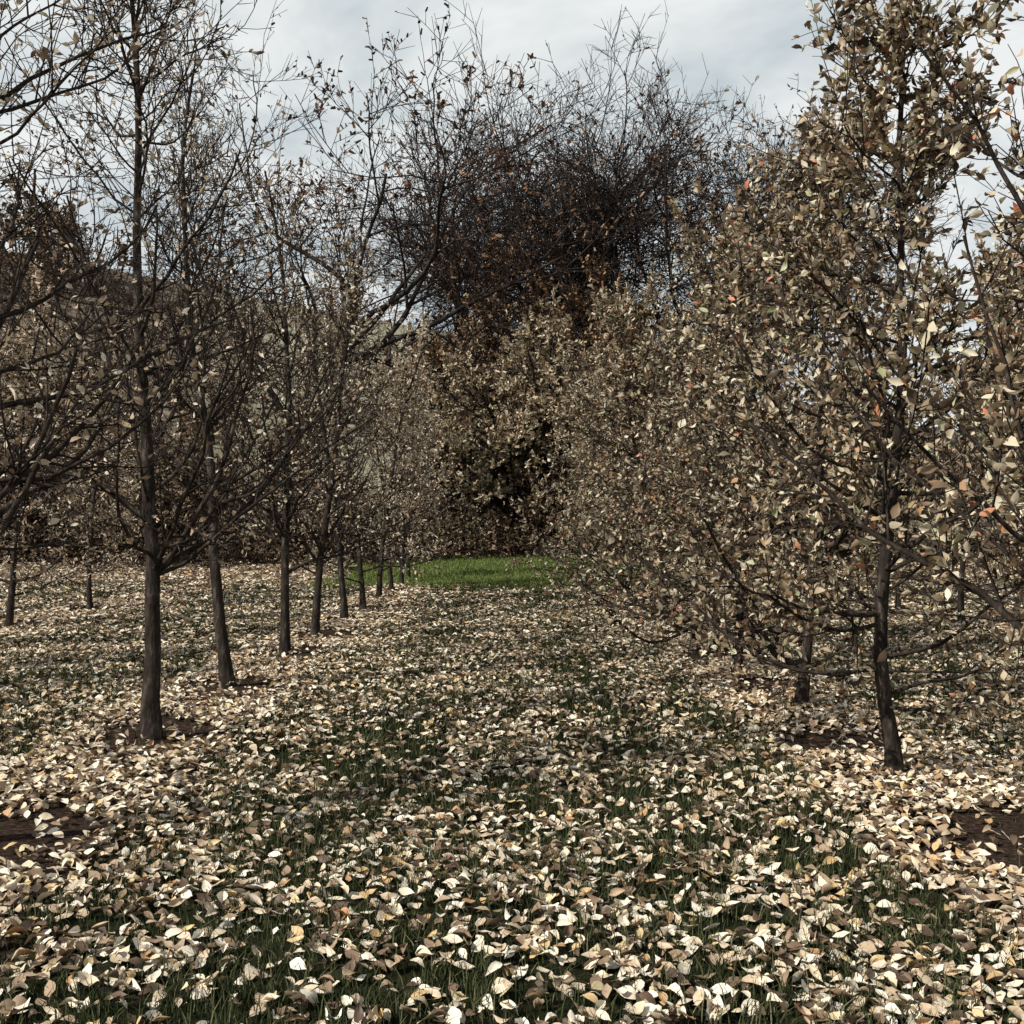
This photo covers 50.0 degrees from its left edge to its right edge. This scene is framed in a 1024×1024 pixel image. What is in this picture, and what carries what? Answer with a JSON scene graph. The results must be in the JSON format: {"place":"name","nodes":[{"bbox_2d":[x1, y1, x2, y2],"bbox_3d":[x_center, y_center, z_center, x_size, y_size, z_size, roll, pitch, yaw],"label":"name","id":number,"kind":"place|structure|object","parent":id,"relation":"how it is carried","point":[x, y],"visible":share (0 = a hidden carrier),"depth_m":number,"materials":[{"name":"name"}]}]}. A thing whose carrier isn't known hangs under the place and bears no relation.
{"place":"outdoors","nodes":[
{"label":"outdoors","id":0,"kind":"place"},
{"bbox_2d":[0,551,1023,1023],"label":"grass","id":1,"kind":"structure","parent":0,"point":[482,573],"depth_m":5.66,"materials":[{"name":"green plant"}]},
{"bbox_2d":[0,251,1023,1023],"bbox_3d":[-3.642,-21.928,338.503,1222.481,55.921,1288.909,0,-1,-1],"label":"ground","id":2,"kind":"structure","parent":0,"point":[18,831],"depth_m":5.55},
{"bbox_2d":[0,378,50,569],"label":"apple tree","id":3,"kind":"object","parent":2,"relation":"on","point":[1,444],"visible":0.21,"depth_m":28.10,"materials":[{"name":"brown plant"}]},
{"bbox_2d":[0,410,125,561],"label":"hazel shrub","id":4,"kind":"object","parent":2,"relation":"on","point":[32,520],"visible":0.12,"depth_m":37.17,"materials":[{"name":"brown plant"}]},
{"bbox_2d":[0,186,132,323],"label":"distant woodland","id":5,"kind":"object","parent":2,"relation":"on","point":[57,244],"visible":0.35,"depth_m":138.87,"materials":[{"name":"brown plant"}]},
{"bbox_2d":[0,259,138,629],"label":"apple tree","id":6,"kind":"object","parent":2,"relation":"on","point":[14,565],"visible":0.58,"depth_m":17.16,"materials":[{"name":"brown plant"}]},
{"bbox_2d":[31,351,163,609],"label":"apple tree","id":7,"kind":"object","parent":2,"relation":"on","point":[89,545],"visible":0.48,"depth_m":21.21,"materials":[{"name":"brown plant"}]},
{"bbox_2d":[0,0,240,574],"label":"apple tree","id":8,"kind":"object","parent":2,"relation":"on","point":[24,477],"visible":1,"depth_m":5.79,"materials":[{"name":"brown plant"}]},
{"bbox_2d":[41,423,248,564],"bbox_3d":[-11.340,-0.284,36.919,6.427,5.540,6.496,-1,-1,40],"label":"hazel shrub","id":9,"kind":"object","parent":2,"relation":"on","point":[188,502],"visible":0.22,"depth_m":36.61,"materials":[{"name":"brown plant"}]},
{"bbox_2d":[77,375,225,578],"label":"apple tree","id":10,"kind":"object","parent":2,"relation":"on","point":[133,496],"visible":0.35,"depth_m":24.80,"materials":[{"name":"brown plant"}]},
{"bbox_2d":[0,78,308,541],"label":"oak tree","id":11,"kind":"object","parent":2,"relation":"on","point":[67,318],"visible":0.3,"depth_m":46.18,"materials":[{"name":"brown plant"}]},
{"bbox_2d":[0,354,367,518],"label":"distant scrub","id":12,"kind":"object","parent":2,"relation":"on","point":[195,425],"visible":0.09,"depth_m":80.60,"materials":[{"name":"brown plant"}]},
{"bbox_2d":[0,0,406,740],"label":"apple tree","id":13,"kind":"object","parent":2,"relation":"on","point":[150,708],"visible":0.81,"depth_m":8.15,"materials":[{"name":"brown plant"}]},
{"bbox_2d":[56,0,371,686],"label":"apple tree","id":14,"kind":"object","parent":2,"relation":"on","point":[225,672],"visible":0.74,"depth_m":10.72,"materials":[{"name":"brown plant"}]},
{"bbox_2d":[193,422,381,559],"bbox_3d":[-7.593,-0.375,37.421,6.427,5.540,6.496,0,-1,-25],"label":"hazel shrub","id":15,"kind":"object","parent":2,"relation":"on","point":[300,507],"visible":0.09,"depth_m":37.06,"materials":[{"name":"brown plant"}]},
{"bbox_2d":[182,115,416,654],"bbox_3d":[-2.681,-1.441,13.036,2.997,6.477,2.424,0,-1,21],"label":"apple tree","id":16,"kind":"object","parent":2,"relation":"on","point":[283,528],"visible":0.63,"depth_m":13.08,"materials":[{"name":"brown plant"}]},
{"bbox_2d":[217,180,422,636],"bbox_3d":[-2.767,-1.464,15.561,3.006,6.651,2.525,0,-1,-11],"label":"apple tree","id":17,"kind":"object","parent":2,"relation":"on","point":[321,546],"visible":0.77,"depth_m":15.63,"materials":[{"name":"brown plant"}]},
{"bbox_2d":[257,236,417,617],"bbox_3d":[-2.786,-1.359,18.325,2.949,6.524,2.476,0,-1,26],"label":"apple tree","id":18,"kind":"object","parent":2,"relation":"on","point":[343,596],"visible":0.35,"depth_m":18.28,"materials":[{"name":"brown plant"}]},
{"bbox_2d":[261,324,444,609],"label":"apple tree","id":19,"kind":"object","parent":2,"relation":"on","point":[363,604],"visible":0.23,"depth_m":20.89,"materials":[{"name":"brown plant"}]},
{"bbox_2d":[13,0,704,552],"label":"oak tree","id":20,"kind":"object","parent":2,"relation":"on","point":[437,234],"visible":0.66,"depth_m":38.79,"materials":[{"name":"brown plant"}]},
{"bbox_2d":[298,310,465,596],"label":"apple tree","id":21,"kind":"object","parent":2,"relation":"on","point":[422,419],"visible":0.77,"depth_m":23.38,"materials":[{"name":"brown plant"}]},
{"bbox_2d":[342,333,436,589],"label":"apple tree","id":22,"kind":"object","parent":2,"relation":"on","point":[390,574],"visible":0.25,"depth_m":26.20,"materials":[{"name":"brown plant"}]},
{"bbox_2d":[353,352,460,583],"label":"apple tree","id":23,"kind":"object","parent":2,"relation":"on","point":[401,576],"visible":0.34,"depth_m":28.16,"materials":[{"name":"brown plant"}]},
{"bbox_2d":[353,449,467,539],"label":"hazel shrub","id":24,"kind":"object","parent":2,"relation":"on","point":[426,500],"visible":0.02,"depth_m":41.58,"materials":[{"name":"brown plant"}]},
{"bbox_2d":[371,380,461,578],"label":"apple tree","id":25,"kind":"object","parent":2,"relation":"on","point":[408,573],"visible":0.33,"depth_m":31.71,"materials":[{"name":"brown plant"}]},
{"bbox_2d":[352,94,557,524],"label":"ash tree","id":26,"kind":"object","parent":2,"relation":"on","point":[441,302],"visible":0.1,"depth_m":51.44,"materials":[{"name":"brown plant"}]},
{"bbox_2d":[388,339,544,540],"bbox_3d":[-1.713,-2.609,41.953,6.422,8.639,7.597,0,-1,-1],"label":"hazel shrub","id":27,"kind":"object","parent":2,"relation":"on","point":[446,453],"visible":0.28,"depth_m":40.00,"materials":[{"name":"brown plant"}]},
{"bbox_2d":[386,302,598,552],"bbox_3d":[-0.055,-3.092,41.318,8.546,9.719,7.225,0,-1,-25],"label":"hazel shrub","id":28,"kind":"object","parent":2,"relation":"on","point":[484,436],"visible":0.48,"depth_m":39.82,"materials":[{"name":"brown plant"}]},
{"bbox_2d":[379,232,620,530],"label":"beech tree","id":29,"kind":"object","parent":2,"relation":"on","point":[447,347],"visible":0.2,"depth_m":44.06,"materials":[{"name":"brown plant"}]},
{"bbox_2d":[0,558,1023,1023],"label":"fallen leaves","id":30,"kind":"object","parent":2,"relation":"on","point":[24,776],"visible":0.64,"depth_m":6.42,"materials":[{"name":"beige plant"}]},
{"bbox_2d":[0,491,1023,567],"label":"bramble thicket","id":31,"kind":"object","parent":2,"relation":"on","point":[470,544],"visible":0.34,"depth_m":37.65,"materials":[{"name":"brown plant"}]},
{"bbox_2d":[292,0,759,545],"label":"oak tree","id":32,"kind":"object","parent":2,"relation":"on","point":[594,148],"visible":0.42,"depth_m":46.51,"materials":[{"name":"brown plant"}]},
{"bbox_2d":[467,434,615,557],"bbox_3d":[1.431,-0.460,42.003,6.427,5.540,6.496,0,-1,-17],"label":"hazel shrub","id":33,"kind":"object","parent":2,"relation":"on","point":[530,516],"visible":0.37,"depth_m":39.65,"materials":[{"name":"brown plant"}]},
{"bbox_2d":[467,280,678,539],"bbox_3d":[2.057,-3.076,40.584,8.546,9.719,7.225,-1,-1,40],"label":"hazel shrub","id":34,"kind":"object","parent":2,"relation":"on","point":[544,432],"visible":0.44,"depth_m":38.90,"materials":[{"name":"brown plant"}]},
{"bbox_2d":[415,4,742,351],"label":"ash tree","id":35,"kind":"object","parent":2,"relation":"on","point":[604,192],"visible":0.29,"depth_m":46.29,"materials":[{"name":"brown plant"}]},
{"bbox_2d":[491,405,667,586],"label":"apple tree","id":36,"kind":"object","parent":2,"relation":"on","point":[533,567],"visible":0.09,"depth_m":27.55,"materials":[{"name":"brown plant"}]},
{"bbox_2d":[540,387,639,577],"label":"apple tree","id":37,"kind":"object","parent":2,"relation":"on","point":[562,484],"visible":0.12,"depth_m":29.81,"materials":[{"name":"brown plant"}]},
{"bbox_2d":[550,345,695,600],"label":"apple tree","id":38,"kind":"object","parent":2,"relation":"on","point":[611,380],"visible":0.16,"depth_m":22.79,"materials":[{"name":"brown plant"}]},
{"bbox_2d":[538,367,716,593],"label":"apple tree","id":39,"kind":"object","parent":2,"relation":"on","point":[587,454],"visible":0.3,"depth_m":25.30,"materials":[{"name":"brown plant"}]},
{"bbox_2d":[539,256,720,445],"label":"beech tree","id":40,"kind":"object","parent":2,"relation":"on","point":[604,273],"visible":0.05,"depth_m":44.73,"materials":[{"name":"brown plant"}]},
{"bbox_2d":[536,402,743,544],"bbox_3d":[4.352,-0.931,39.800,8.033,6.925,8.120,0,-1,21],"label":"hazel shrub","id":41,"kind":"object","parent":2,"relation":"on","point":[706,476],"visible":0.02,"depth_m":38.66,"materials":[{"name":"brown plant"}]},
{"bbox_2d":[518,261,780,631],"bbox_3d":[2.669,-0.699,17.309,4.955,6.130,3.252,0,-1,-11],"label":"apple tree","id":42,"kind":"object","parent":2,"relation":"on","point":[628,369],"visible":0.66,"depth_m":17.07,"materials":[{"name":"brown plant"}]},
{"bbox_2d":[538,323,768,610],"bbox_3d":[2.149,-0.599,19.913,4.798,5.936,3.149,0,-1,-23],"label":"apple tree","id":43,"kind":"object","parent":2,"relation":"on","point":[641,522],"visible":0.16,"depth_m":19.82,"materials":[{"name":"brown plant"}]},
{"bbox_2d":[374,69,961,384],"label":"oak tree","id":44,"kind":"object","parent":2,"relation":"on","point":[700,209],"visible":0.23,"depth_m":44.84,"materials":[{"name":"brown plant"}]},
{"bbox_2d":[549,269,860,643],"bbox_3d":[2.209,-0.574,14.725,4.663,5.769,3.060,0,-1,-20],"label":"apple tree","id":45,"kind":"object","parent":2,"relation":"on","point":[651,497],"visible":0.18,"depth_m":14.63,"materials":[{"name":"brown plant"}]},
{"bbox_2d":[649,384,827,546],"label":"hazel shrub","id":46,"kind":"object","parent":2,"relation":"on","point":[782,440],"visible":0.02,"depth_m":40.27,"materials":[{"name":"brown plant"}]},
{"bbox_2d":[571,195,922,667],"bbox_3d":[2.671,-0.874,12.113,4.279,5.403,3.860,1,-1,-43],"label":"apple tree","id":47,"kind":"object","parent":2,"relation":"on","point":[722,282],"visible":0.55,"depth_m":12.31,"materials":[{"name":"brown plant"}]},
{"bbox_2d":[528,81,1023,714],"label":"apple tree","id":48,"kind":"object","parent":2,"relation":"on","point":[834,553],"visible":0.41,"depth_m":9.49,"materials":[{"name":"brown plant"}]},
{"bbox_2d":[606,89,985,545],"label":"oak tree","id":49,"kind":"object","parent":2,"relation":"on","point":[812,330],"visible":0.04,"depth_m":50.12,"materials":[{"name":"brown plant"}]},
{"bbox_2d":[572,0,1023,775],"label":"apple tree","id":50,"kind":"object","parent":2,"relation":"on","point":[892,42],"visible":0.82,"depth_m":6.81,"materials":[{"name":"brown plant"}]},
{"bbox_2d":[674,0,1023,661],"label":"apple tree","id":51,"kind":"object","parent":2,"relation":"on","point":[998,485],"visible":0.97,"depth_m":4.96,"materials":[{"name":"brown plant"}]},
{"bbox_2d":[740,369,967,547],"bbox_3d":[12.266,-1.485,41.389,9.640,8.310,9.744,0,-1,-25],"label":"hazel shrub","id":52,"kind":"object","parent":2,"relation":"on","point":[907,445],"visible":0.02,"depth_m":39.85,"materials":[{"name":"brown plant"}]},
{"bbox_2d":[782,362,932,598],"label":"apple tree","id":53,"kind":"object","parent":2,"relation":"on","point":[816,413],"visible":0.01,"depth_m":24.83,"materials":[{"name":"brown plant"}]},
{"bbox_2d":[798,352,1020,610],"bbox_3d":[7.760,-0.382,21.451,4.531,5.605,2.973,0,-1,19],"label":"apple tree","id":54,"kind":"object","parent":2,"relation":"on","point":[896,589],"visible":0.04,"depth_m":21.56,"materials":[{"name":"brown plant"}]},
{"bbox_2d":[816,298,1023,622],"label":"apple tree","id":55,"kind":"object","parent":2,"relation":"on","point":[960,605],"visible":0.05,"depth_m":18.49,"materials":[{"name":"brown plant"}]},
{"bbox_2d":[872,229,1023,636],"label":"apple tree","id":56,"kind":"object","parent":2,"relation":"on","point":[987,257],"visible":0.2,"depth_m":15.31,"materials":[{"name":"brown plant"}]},
{"bbox_2d":[1008,575,1023,603],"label":"apple tree","id":57,"kind":"object","parent":2,"relation":"on","point":[1019,593],"visible":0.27,"depth_m":14.52,"materials":[{"name":"brown plant"}]},
{"bbox_2d":[0,0,1023,433],"label":"sky","id":58,"kind":"structure","parent":0,"point":[737,40],"materials":[{"name":"white"}]}
]}

